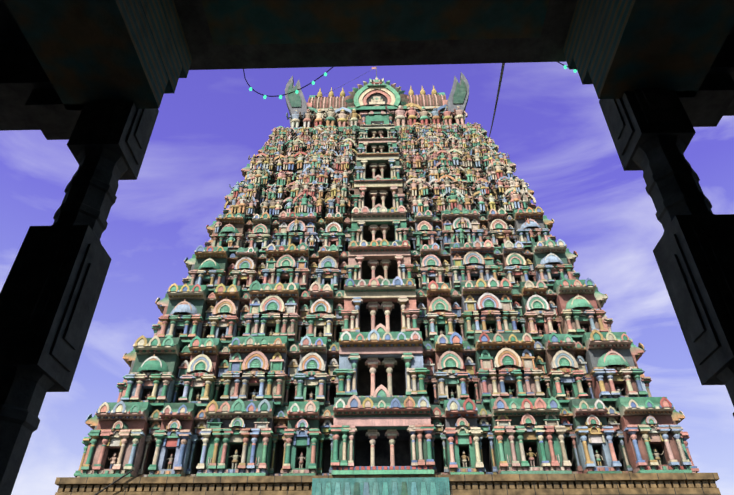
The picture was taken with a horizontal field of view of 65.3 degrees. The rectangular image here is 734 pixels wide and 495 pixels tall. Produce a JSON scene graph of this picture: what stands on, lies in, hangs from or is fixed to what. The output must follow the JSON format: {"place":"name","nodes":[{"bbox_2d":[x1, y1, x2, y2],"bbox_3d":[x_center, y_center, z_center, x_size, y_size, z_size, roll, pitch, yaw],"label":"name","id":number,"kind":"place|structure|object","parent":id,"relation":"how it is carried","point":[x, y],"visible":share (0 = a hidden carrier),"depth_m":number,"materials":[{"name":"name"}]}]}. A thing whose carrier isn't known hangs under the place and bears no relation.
{"place":"outdoors","nodes":[
{"label":"outdoors","id":0,"kind":"place"},
{"bbox_2d":[0,62,733,494],"label":"sky","id":1,"kind":"structure","parent":0,"point":[553,126],"materials":[{"name":"blue"}]},
{"bbox_3d":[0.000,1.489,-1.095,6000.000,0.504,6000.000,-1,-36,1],"label":"ground","id":2,"kind":"structure","parent":0,"visible":0},
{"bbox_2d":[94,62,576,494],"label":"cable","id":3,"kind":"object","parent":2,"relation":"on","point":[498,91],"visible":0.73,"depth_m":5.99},
{"bbox_2d":[0,0,733,494],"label":"mandapa hall","id":4,"kind":"structure","parent":2,"relation":"on","point":[50,292],"depth_m":3.28,"materials":[{"name":"grey stone"}]},
{"bbox_2d":[4,0,733,109],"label":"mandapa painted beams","id":5,"kind":"structure","parent":4,"relation":"attached to","point":[137,53],"depth_m":3.56,"materials":[{"name":"black stone"}]},
{"bbox_2d":[249,65,576,98],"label":"string light bulbs","id":6,"kind":"object","parent":4,"relation":"attached to","point":[325,74],"visible":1,"depth_m":4.30,"materials":[{"name":"white glass"}]},
{"bbox_2d":[55,473,720,494],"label":"tower base","id":7,"kind":"object","parent":2,"relation":"on","point":[603,484],"visible":0.81,"depth_m":23.08,"materials":[{"name":"stone"}]},
{"bbox_2d":[74,66,698,494],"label":"temple tower","id":8,"kind":"structure","parent":7,"relation":"on","point":[382,278],"depth_m":28.21,"materials":[{"name":"paint"}]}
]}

